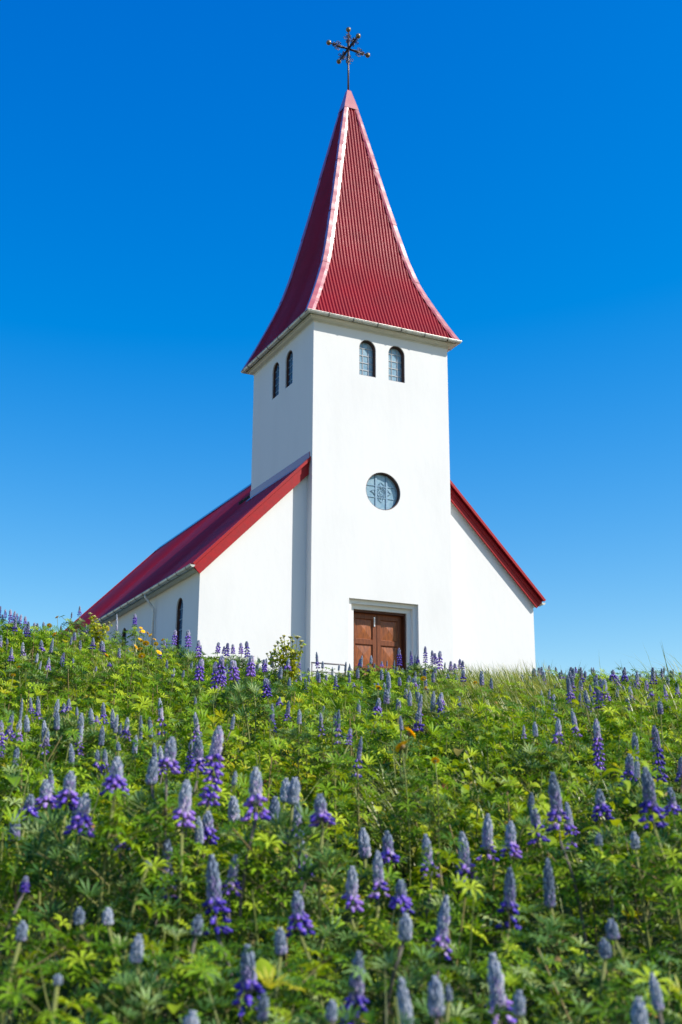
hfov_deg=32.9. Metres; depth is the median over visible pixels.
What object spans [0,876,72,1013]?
lupine
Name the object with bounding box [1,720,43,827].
lupine
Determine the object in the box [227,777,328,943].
lupine
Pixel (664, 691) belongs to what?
lupine
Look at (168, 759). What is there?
lupine
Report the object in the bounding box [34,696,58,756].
lupine
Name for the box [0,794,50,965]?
lupine
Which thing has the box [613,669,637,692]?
lupine
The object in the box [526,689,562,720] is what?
lupine
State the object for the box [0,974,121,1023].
lupine
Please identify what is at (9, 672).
lupine
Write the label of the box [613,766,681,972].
lupine
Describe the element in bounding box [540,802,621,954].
lupine
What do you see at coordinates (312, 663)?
handrail
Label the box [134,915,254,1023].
lupine
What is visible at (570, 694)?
lupine
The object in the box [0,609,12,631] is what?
lupine
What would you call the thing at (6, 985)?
lupine
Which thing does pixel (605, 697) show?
lupine
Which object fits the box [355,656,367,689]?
lupine
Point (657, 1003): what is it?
lupine
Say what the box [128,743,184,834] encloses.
lupine
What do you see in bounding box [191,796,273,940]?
lupine
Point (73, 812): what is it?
lupine
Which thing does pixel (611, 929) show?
lupine
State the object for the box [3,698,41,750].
lupine
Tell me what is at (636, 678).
lupine
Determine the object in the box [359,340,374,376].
window
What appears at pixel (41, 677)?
lupine
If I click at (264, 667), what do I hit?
lupine
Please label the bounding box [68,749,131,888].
lupine
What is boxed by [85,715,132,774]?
lupine
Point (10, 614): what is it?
lupine
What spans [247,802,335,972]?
lupine
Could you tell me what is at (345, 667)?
lupine
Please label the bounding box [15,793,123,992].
lupine
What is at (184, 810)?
lupine
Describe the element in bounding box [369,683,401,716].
lupine
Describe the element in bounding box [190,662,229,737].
lupine
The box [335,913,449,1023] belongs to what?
lupine
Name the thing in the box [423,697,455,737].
lupine
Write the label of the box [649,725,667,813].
lupine
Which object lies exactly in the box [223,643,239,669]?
lupine
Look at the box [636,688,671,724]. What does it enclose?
lupine
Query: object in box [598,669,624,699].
lupine
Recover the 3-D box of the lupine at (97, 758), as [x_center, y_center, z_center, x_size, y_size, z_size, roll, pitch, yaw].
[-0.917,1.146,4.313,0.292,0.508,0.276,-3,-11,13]
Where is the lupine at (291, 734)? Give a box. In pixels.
[267,710,317,779]
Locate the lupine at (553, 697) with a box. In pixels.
[537,694,571,738]
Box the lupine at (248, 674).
[231,655,275,762]
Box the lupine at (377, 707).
[358,698,393,768]
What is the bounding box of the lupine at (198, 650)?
[188,640,208,672]
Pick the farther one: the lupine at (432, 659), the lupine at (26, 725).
the lupine at (432, 659)
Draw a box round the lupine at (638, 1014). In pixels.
[630,996,647,1023]
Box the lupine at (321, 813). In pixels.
[268,793,379,1004]
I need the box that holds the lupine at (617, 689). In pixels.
[595,687,622,716]
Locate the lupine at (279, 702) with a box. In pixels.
[253,697,296,752]
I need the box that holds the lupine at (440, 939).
[391,895,498,1023]
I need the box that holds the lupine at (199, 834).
[167,816,246,1015]
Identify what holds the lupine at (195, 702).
on the hillside
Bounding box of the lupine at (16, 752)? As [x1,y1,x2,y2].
[0,745,45,857]
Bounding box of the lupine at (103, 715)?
[85,702,130,777]
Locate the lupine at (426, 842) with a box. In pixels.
[391,834,488,1020]
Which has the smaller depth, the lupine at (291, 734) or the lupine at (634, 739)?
the lupine at (634, 739)
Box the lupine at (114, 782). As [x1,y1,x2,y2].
[63,756,164,1022]
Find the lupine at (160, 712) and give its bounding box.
[146,698,185,761]
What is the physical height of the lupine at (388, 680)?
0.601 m
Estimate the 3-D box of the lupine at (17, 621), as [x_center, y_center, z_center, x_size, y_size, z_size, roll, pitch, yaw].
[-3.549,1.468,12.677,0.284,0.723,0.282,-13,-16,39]
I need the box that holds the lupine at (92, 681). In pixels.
[70,666,113,708]
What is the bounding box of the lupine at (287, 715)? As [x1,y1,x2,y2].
[262,701,301,756]
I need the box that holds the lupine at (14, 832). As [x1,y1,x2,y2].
[0,813,61,1004]
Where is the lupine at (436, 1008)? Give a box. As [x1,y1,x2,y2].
[413,975,451,1023]
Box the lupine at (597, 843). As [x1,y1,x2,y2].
[549,833,645,1021]
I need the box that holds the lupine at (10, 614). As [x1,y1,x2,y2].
[2,609,13,630]
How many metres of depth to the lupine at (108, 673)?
7.87 m
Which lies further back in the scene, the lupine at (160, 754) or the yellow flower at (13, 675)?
the yellow flower at (13, 675)
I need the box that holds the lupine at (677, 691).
[671,681,680,716]
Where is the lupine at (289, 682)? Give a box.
[275,678,300,707]
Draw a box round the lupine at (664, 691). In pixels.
[663,684,670,707]
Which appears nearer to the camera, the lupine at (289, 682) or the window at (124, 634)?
the lupine at (289, 682)
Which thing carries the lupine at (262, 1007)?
on the hillside
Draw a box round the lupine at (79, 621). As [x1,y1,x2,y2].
[70,606,88,634]
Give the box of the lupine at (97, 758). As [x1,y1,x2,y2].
[58,750,131,880]
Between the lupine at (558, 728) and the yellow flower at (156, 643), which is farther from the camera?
the yellow flower at (156, 643)
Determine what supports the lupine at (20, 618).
on the hillside
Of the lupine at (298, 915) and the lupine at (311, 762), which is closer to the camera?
the lupine at (298, 915)
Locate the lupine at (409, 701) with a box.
[393,691,426,728]
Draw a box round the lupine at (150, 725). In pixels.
[131,717,181,813]
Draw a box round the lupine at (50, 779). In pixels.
[21,770,77,918]
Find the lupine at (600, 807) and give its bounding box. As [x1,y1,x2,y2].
[561,789,648,957]
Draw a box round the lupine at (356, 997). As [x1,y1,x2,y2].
[340,951,368,1023]
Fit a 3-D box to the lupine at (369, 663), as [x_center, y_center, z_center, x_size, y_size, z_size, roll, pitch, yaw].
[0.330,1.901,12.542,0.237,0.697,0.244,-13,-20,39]
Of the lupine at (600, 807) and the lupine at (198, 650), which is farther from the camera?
the lupine at (198, 650)
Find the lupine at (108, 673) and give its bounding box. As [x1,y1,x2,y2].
[94,662,128,707]
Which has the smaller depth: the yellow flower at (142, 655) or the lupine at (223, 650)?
the yellow flower at (142, 655)
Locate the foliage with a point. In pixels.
(442, 748)
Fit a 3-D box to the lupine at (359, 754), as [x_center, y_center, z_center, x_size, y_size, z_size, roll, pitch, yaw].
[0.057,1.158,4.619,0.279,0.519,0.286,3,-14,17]
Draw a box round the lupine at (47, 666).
[30,658,66,711]
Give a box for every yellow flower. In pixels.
[0,673,25,718]
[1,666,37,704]
[45,632,67,691]
[92,654,116,708]
[118,645,143,671]
[129,652,152,695]
[130,647,151,678]
[132,627,145,653]
[134,640,149,664]
[135,629,149,654]
[135,640,156,667]
[146,641,161,669]
[152,650,168,678]
[368,685,391,724]
[372,739,432,915]
[378,728,432,877]
[400,756,462,889]
[412,676,430,711]
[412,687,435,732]
[465,681,478,718]
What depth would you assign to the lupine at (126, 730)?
5.12 m
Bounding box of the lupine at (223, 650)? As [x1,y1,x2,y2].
[218,646,230,672]
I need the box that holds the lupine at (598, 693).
[582,682,624,742]
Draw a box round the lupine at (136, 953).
[63,934,171,1023]
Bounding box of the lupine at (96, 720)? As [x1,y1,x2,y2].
[66,716,122,772]
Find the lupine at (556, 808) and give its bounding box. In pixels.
[514,772,616,1023]
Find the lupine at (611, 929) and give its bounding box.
[552,918,668,1023]
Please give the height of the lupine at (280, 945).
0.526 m
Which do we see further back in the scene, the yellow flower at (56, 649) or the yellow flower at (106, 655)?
the yellow flower at (56, 649)
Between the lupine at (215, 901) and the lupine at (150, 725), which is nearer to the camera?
the lupine at (215, 901)
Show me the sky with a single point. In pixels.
(161, 161)
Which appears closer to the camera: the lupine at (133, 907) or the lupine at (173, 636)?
the lupine at (133, 907)
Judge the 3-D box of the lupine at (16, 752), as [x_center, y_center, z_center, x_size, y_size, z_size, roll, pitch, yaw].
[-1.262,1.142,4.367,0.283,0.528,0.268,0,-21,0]
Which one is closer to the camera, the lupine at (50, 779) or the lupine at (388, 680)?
the lupine at (50, 779)
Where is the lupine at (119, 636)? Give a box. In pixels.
[110,614,127,648]
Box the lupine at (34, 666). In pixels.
[15,653,55,689]
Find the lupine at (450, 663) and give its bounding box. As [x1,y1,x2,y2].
[448,661,453,676]
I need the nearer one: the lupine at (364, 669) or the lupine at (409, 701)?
the lupine at (409, 701)
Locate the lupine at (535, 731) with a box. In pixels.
[508,722,568,799]
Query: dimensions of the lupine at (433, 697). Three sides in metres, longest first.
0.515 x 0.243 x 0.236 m
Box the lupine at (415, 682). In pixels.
[402,677,425,701]
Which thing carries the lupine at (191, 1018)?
on the hillside
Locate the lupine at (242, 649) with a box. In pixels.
[236,643,246,675]
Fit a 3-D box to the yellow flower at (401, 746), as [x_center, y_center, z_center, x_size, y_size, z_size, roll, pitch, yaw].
[0.214,1.075,3.897,0.197,0.611,0.237,-7,-17,20]
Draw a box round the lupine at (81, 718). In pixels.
[50,713,105,787]
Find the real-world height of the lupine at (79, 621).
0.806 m
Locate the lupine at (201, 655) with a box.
[193,645,210,665]
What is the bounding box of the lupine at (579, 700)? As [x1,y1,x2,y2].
[559,693,597,731]
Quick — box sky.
[0,0,681,680]
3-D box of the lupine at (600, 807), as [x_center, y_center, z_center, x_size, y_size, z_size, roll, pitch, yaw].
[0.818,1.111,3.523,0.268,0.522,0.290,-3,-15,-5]
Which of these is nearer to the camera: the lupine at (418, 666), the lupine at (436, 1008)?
the lupine at (436, 1008)
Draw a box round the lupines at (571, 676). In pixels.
[0,617,680,825]
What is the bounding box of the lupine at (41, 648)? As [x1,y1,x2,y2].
[27,640,55,694]
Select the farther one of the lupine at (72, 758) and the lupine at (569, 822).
the lupine at (72, 758)
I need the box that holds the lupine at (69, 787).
[12,771,117,1019]
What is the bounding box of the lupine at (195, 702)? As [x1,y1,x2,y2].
[176,697,213,739]
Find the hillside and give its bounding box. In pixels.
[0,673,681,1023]
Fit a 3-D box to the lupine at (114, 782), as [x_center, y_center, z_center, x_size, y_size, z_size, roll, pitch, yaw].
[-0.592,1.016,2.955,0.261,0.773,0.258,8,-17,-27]
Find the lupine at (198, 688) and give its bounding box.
[177,659,217,731]
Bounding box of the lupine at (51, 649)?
[34,638,64,666]
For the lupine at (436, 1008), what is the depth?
2.17 m
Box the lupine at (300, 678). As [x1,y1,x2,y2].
[293,673,312,694]
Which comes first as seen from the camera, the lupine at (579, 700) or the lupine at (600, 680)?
the lupine at (579, 700)
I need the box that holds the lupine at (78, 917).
[21,907,124,1023]
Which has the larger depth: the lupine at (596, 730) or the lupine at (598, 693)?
the lupine at (598, 693)
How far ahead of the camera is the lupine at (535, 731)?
4.99 m
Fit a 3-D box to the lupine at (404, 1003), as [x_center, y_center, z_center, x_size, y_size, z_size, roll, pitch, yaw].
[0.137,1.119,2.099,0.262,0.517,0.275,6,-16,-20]
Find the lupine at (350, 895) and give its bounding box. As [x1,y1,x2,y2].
[303,865,403,1023]
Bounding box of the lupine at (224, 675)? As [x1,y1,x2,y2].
[209,670,230,696]
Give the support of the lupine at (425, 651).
on the hillside
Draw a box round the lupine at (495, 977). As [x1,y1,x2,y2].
[485,952,516,1023]
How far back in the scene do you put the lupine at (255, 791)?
3.02 m
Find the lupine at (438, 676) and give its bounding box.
[427,651,451,691]
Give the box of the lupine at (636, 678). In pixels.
[634,671,640,701]
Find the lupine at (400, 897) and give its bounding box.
[351,879,452,1023]
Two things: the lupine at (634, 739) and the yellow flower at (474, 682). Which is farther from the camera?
the yellow flower at (474, 682)
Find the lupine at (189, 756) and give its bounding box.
[147,739,212,831]
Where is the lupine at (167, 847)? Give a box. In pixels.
[120,836,210,1017]
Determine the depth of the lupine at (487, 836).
3.35 m
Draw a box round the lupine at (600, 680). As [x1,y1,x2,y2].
[588,679,612,699]
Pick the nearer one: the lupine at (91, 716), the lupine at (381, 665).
the lupine at (91, 716)
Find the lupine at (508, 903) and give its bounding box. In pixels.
[451,867,550,1021]
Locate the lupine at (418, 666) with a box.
[410,655,430,676]
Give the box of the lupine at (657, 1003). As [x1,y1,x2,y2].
[612,973,681,1023]
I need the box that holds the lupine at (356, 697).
[336,683,367,723]
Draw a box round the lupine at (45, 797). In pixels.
[2,779,92,1000]
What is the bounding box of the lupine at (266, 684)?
[245,678,285,761]
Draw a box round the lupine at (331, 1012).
[319,999,337,1023]
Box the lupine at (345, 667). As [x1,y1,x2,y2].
[337,662,353,692]
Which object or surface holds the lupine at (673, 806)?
on the hillside
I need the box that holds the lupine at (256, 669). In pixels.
[248,661,264,682]
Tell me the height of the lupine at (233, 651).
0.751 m
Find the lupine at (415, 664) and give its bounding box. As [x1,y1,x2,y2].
[405,654,421,675]
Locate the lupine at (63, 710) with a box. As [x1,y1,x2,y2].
[41,703,93,759]
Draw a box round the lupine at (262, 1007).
[257,992,287,1023]
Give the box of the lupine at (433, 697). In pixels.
[412,691,440,742]
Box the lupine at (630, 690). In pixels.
[620,686,634,718]
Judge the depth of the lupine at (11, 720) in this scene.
5.22 m
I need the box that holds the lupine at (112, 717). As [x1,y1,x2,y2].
[86,709,144,767]
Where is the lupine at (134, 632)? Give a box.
[122,614,144,652]
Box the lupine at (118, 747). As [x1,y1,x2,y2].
[88,742,150,871]
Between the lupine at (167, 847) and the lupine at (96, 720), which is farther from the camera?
the lupine at (96, 720)
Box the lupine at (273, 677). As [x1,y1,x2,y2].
[256,654,285,690]
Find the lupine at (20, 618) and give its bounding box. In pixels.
[16,614,23,634]
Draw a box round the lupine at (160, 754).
[129,746,192,855]
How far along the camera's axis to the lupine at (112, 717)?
5.32 m
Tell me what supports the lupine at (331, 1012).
on the hillside
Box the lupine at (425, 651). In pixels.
[416,646,432,675]
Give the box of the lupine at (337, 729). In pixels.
[312,709,370,800]
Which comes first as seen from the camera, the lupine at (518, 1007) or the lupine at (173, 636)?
the lupine at (518, 1007)
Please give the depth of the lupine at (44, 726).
4.96 m
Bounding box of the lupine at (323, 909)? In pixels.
[261,837,360,1023]
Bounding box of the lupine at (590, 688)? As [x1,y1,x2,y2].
[588,684,608,700]
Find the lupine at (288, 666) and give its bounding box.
[271,658,298,716]
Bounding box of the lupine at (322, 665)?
[318,661,330,679]
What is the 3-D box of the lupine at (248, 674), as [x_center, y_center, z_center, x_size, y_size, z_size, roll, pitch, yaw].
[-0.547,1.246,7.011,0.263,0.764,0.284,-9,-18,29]
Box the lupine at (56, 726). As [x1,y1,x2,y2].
[29,710,78,774]
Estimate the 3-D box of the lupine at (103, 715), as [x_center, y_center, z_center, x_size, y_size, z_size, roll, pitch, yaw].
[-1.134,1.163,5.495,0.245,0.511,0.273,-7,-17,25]
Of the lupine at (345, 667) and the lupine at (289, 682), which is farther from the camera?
the lupine at (345, 667)
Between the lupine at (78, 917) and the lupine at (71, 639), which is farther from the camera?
the lupine at (71, 639)
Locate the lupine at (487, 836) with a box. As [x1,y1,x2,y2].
[433,813,527,996]
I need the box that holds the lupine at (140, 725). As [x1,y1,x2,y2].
[121,716,159,827]
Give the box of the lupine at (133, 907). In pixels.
[99,860,204,1023]
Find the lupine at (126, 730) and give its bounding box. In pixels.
[92,718,147,792]
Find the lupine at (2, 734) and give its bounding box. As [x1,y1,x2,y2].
[0,720,19,840]
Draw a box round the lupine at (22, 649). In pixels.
[0,642,32,689]
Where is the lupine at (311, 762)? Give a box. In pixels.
[294,713,354,826]
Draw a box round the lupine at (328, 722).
[297,705,343,792]
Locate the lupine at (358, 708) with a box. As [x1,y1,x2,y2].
[341,700,374,741]
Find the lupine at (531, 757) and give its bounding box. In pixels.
[495,725,560,797]
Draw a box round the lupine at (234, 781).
[194,771,268,926]
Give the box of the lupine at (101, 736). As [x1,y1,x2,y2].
[61,726,133,830]
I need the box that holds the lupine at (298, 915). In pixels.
[259,890,364,1023]
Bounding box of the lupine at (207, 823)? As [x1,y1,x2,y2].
[157,810,249,994]
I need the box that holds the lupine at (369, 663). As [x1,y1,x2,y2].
[359,655,378,679]
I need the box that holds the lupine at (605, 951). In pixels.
[543,937,674,1023]
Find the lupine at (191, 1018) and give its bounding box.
[168,1010,199,1023]
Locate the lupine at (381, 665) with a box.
[371,662,387,678]
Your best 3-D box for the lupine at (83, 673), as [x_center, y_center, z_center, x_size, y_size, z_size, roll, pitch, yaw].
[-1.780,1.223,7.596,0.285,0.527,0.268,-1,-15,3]
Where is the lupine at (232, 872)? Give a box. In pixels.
[169,854,269,1020]
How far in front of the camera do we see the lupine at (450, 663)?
12.59 m
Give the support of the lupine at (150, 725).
on the hillside
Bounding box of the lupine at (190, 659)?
[175,629,206,692]
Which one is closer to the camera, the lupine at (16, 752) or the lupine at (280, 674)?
the lupine at (16, 752)
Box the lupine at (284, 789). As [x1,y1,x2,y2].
[241,778,316,933]
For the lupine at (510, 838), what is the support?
on the hillside
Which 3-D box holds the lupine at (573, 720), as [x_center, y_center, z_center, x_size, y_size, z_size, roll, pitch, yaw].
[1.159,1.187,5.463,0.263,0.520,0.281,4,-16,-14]
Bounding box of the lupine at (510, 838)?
[469,821,561,983]
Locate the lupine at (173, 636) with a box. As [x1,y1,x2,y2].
[168,630,183,659]
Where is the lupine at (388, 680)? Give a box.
[374,672,406,711]
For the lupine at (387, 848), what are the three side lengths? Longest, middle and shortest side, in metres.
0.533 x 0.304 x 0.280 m
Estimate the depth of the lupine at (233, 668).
6.05 m
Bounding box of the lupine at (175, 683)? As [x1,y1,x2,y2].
[155,669,182,706]
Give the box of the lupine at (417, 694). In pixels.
[411,687,429,714]
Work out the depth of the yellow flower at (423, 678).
8.40 m
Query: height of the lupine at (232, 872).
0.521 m
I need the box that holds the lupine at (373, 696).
[359,683,383,735]
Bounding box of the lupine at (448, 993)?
[394,984,492,1023]
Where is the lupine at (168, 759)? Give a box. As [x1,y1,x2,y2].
[100,737,215,1009]
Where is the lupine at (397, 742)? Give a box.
[372,716,431,790]
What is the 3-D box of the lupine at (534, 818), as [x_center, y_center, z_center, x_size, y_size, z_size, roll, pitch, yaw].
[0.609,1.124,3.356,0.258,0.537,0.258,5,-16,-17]
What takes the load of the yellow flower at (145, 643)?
on the hillside
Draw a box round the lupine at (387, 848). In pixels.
[340,830,438,1015]
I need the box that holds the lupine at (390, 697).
[381,688,402,721]
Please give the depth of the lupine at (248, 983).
2.33 m
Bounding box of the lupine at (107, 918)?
[32,907,164,1023]
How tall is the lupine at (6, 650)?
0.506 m
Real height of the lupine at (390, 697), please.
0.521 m
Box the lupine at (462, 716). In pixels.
[440,696,474,741]
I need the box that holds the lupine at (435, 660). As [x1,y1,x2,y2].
[426,653,448,675]
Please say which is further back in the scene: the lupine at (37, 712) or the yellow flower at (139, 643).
the yellow flower at (139, 643)
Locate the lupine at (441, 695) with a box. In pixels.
[419,692,454,737]
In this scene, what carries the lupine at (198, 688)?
on the hillside
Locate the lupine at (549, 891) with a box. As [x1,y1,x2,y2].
[504,858,595,1020]
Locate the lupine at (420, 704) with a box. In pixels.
[412,694,422,732]
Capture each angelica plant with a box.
[86,612,111,655]
[266,634,305,699]
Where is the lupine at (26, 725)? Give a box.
[3,715,59,788]
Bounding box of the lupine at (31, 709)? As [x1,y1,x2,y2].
[13,698,59,755]
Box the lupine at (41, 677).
[14,662,61,703]
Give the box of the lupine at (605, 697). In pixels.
[585,679,621,778]
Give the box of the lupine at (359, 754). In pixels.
[324,736,389,860]
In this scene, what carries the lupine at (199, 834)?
on the hillside
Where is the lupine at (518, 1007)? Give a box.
[471,990,565,1023]
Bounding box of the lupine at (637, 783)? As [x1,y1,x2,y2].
[601,757,680,884]
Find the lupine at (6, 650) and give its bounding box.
[0,638,25,686]
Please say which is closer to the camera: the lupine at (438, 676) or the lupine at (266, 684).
the lupine at (266, 684)
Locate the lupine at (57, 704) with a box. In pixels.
[22,699,77,769]
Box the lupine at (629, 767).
[601,754,662,896]
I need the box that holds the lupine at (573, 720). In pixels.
[561,709,613,780]
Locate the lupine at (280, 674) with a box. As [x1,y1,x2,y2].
[261,667,295,724]
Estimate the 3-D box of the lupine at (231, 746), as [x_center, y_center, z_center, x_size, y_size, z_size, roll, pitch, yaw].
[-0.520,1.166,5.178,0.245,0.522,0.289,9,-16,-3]
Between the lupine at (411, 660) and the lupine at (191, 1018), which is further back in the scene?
the lupine at (411, 660)
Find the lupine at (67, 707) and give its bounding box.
[36,699,88,756]
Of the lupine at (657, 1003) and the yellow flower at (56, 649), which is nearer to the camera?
the lupine at (657, 1003)
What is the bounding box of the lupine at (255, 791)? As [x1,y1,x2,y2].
[213,766,299,1006]
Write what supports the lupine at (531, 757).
on the hillside
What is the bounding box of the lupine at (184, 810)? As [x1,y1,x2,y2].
[119,779,228,1019]
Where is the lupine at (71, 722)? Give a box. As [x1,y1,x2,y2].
[53,707,98,775]
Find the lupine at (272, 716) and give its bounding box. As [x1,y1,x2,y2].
[245,704,292,795]
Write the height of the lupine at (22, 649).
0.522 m
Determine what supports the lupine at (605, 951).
on the hillside
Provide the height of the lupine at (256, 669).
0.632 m
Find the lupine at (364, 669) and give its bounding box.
[350,659,368,681]
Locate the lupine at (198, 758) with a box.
[168,735,240,909]
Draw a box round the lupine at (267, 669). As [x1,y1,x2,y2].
[257,658,270,676]
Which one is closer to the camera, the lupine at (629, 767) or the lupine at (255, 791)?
the lupine at (255, 791)
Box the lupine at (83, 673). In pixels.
[52,658,93,706]
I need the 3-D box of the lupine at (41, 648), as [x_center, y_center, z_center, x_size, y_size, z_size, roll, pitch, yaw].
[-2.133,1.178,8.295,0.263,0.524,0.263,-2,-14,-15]
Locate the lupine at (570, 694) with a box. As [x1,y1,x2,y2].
[564,675,594,735]
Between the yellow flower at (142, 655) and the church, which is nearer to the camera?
the yellow flower at (142, 655)
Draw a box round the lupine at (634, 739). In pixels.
[611,733,665,833]
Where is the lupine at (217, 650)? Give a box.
[208,642,226,666]
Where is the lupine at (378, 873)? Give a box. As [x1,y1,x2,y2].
[327,850,422,1018]
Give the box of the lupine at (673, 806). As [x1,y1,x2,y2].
[639,787,681,894]
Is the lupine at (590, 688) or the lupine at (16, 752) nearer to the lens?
the lupine at (16, 752)
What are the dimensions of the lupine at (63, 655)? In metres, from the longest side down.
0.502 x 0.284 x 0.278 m
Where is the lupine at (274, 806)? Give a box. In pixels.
[231,796,301,962]
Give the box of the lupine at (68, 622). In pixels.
[59,612,82,636]
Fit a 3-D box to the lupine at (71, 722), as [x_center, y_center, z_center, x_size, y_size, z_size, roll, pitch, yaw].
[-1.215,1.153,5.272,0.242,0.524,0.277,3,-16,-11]
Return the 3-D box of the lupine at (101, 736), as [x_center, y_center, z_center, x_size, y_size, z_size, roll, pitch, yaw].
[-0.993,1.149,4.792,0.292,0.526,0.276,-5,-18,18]
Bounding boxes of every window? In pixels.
[122,628,125,650]
[176,598,182,654]
[273,363,278,398]
[286,351,292,387]
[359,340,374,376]
[366,473,399,509]
[388,346,403,382]
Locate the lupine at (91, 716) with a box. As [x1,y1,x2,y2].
[67,708,113,780]
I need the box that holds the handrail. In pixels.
[311,662,345,675]
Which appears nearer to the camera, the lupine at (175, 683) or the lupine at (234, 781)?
the lupine at (234, 781)
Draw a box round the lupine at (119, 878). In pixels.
[62,836,163,972]
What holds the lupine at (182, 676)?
on the hillside
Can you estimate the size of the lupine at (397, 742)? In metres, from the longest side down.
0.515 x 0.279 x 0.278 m
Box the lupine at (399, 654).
[387,648,411,680]
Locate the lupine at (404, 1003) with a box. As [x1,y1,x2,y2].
[397,977,413,1023]
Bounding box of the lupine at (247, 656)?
[236,641,261,684]
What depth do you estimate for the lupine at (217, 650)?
12.22 m
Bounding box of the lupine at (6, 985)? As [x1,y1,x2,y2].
[0,920,79,1023]
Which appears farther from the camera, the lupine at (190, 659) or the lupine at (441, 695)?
the lupine at (190, 659)
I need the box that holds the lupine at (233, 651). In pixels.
[225,644,240,673]
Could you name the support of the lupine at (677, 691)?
on the hillside
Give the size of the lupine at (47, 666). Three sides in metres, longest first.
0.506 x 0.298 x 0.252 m
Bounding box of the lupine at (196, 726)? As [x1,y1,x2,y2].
[178,712,230,815]
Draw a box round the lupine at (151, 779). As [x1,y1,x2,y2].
[96,756,180,938]
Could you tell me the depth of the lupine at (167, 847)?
3.12 m
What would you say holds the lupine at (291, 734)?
on the hillside
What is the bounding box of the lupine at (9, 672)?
[0,647,23,688]
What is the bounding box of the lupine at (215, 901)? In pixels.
[154,854,275,1023]
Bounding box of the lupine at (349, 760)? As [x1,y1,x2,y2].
[313,728,376,852]
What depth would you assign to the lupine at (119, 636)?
12.68 m
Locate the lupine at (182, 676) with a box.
[165,670,193,713]
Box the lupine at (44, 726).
[32,720,65,810]
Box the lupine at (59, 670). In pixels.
[41,656,77,708]
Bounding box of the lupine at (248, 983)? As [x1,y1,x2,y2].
[220,944,264,1023]
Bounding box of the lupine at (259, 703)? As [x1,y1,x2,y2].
[243,689,272,728]
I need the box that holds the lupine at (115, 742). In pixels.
[88,723,150,814]
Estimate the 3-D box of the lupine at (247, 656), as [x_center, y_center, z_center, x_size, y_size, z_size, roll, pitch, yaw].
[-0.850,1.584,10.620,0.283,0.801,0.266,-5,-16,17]
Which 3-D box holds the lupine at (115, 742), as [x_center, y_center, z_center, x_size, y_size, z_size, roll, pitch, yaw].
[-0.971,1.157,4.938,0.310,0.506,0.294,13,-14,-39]
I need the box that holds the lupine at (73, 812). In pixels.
[26,800,100,963]
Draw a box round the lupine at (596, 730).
[579,718,617,820]
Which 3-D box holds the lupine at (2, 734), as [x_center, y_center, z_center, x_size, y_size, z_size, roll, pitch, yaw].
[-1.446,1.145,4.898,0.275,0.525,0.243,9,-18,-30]
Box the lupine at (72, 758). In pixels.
[39,744,106,809]
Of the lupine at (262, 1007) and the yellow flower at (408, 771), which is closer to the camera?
the lupine at (262, 1007)
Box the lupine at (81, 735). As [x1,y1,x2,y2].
[53,727,96,835]
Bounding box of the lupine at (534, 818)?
[501,804,602,988]
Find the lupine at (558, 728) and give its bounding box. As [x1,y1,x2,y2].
[526,718,583,795]
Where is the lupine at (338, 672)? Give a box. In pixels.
[329,665,345,680]
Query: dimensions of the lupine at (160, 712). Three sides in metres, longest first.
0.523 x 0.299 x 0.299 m
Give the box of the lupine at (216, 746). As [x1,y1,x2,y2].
[158,726,243,990]
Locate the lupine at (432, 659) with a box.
[420,650,442,674]
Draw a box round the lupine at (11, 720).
[0,713,13,764]
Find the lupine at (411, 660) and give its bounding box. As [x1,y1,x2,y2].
[401,651,420,681]
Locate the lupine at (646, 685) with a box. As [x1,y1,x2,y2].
[644,681,652,702]
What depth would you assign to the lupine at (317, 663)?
12.60 m
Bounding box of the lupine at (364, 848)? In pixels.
[323,827,416,1022]
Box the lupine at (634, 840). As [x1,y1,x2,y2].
[594,832,681,977]
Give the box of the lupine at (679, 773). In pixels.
[641,756,681,841]
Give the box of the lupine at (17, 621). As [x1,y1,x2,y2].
[7,613,26,633]
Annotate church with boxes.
[61,27,545,680]
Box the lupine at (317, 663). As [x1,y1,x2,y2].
[309,652,323,683]
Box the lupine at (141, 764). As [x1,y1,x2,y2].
[99,735,165,824]
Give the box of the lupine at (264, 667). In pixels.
[251,659,273,685]
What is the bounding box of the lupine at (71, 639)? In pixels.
[54,637,79,666]
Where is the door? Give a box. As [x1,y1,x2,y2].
[349,599,416,678]
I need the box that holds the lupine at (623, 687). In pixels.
[613,686,638,715]
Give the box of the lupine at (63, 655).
[43,653,76,707]
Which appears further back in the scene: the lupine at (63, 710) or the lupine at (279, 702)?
the lupine at (279, 702)
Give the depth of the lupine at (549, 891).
2.94 m
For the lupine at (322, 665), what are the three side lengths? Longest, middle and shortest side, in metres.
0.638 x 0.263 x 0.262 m
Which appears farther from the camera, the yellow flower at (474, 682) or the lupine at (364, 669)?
the lupine at (364, 669)
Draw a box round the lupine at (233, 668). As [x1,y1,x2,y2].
[204,660,261,758]
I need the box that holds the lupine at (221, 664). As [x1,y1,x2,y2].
[197,655,232,736]
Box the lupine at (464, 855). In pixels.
[428,831,515,1020]
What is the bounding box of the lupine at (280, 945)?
[222,927,349,1023]
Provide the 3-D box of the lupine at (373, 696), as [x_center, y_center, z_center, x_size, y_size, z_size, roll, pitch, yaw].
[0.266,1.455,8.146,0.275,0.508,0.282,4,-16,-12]
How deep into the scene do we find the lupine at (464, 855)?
3.19 m
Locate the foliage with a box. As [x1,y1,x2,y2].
[0,626,681,1023]
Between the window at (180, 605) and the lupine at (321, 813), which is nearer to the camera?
the lupine at (321, 813)
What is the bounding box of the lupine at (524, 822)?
[484,792,559,953]
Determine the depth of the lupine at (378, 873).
2.98 m
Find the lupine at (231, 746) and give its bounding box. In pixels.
[203,714,254,826]

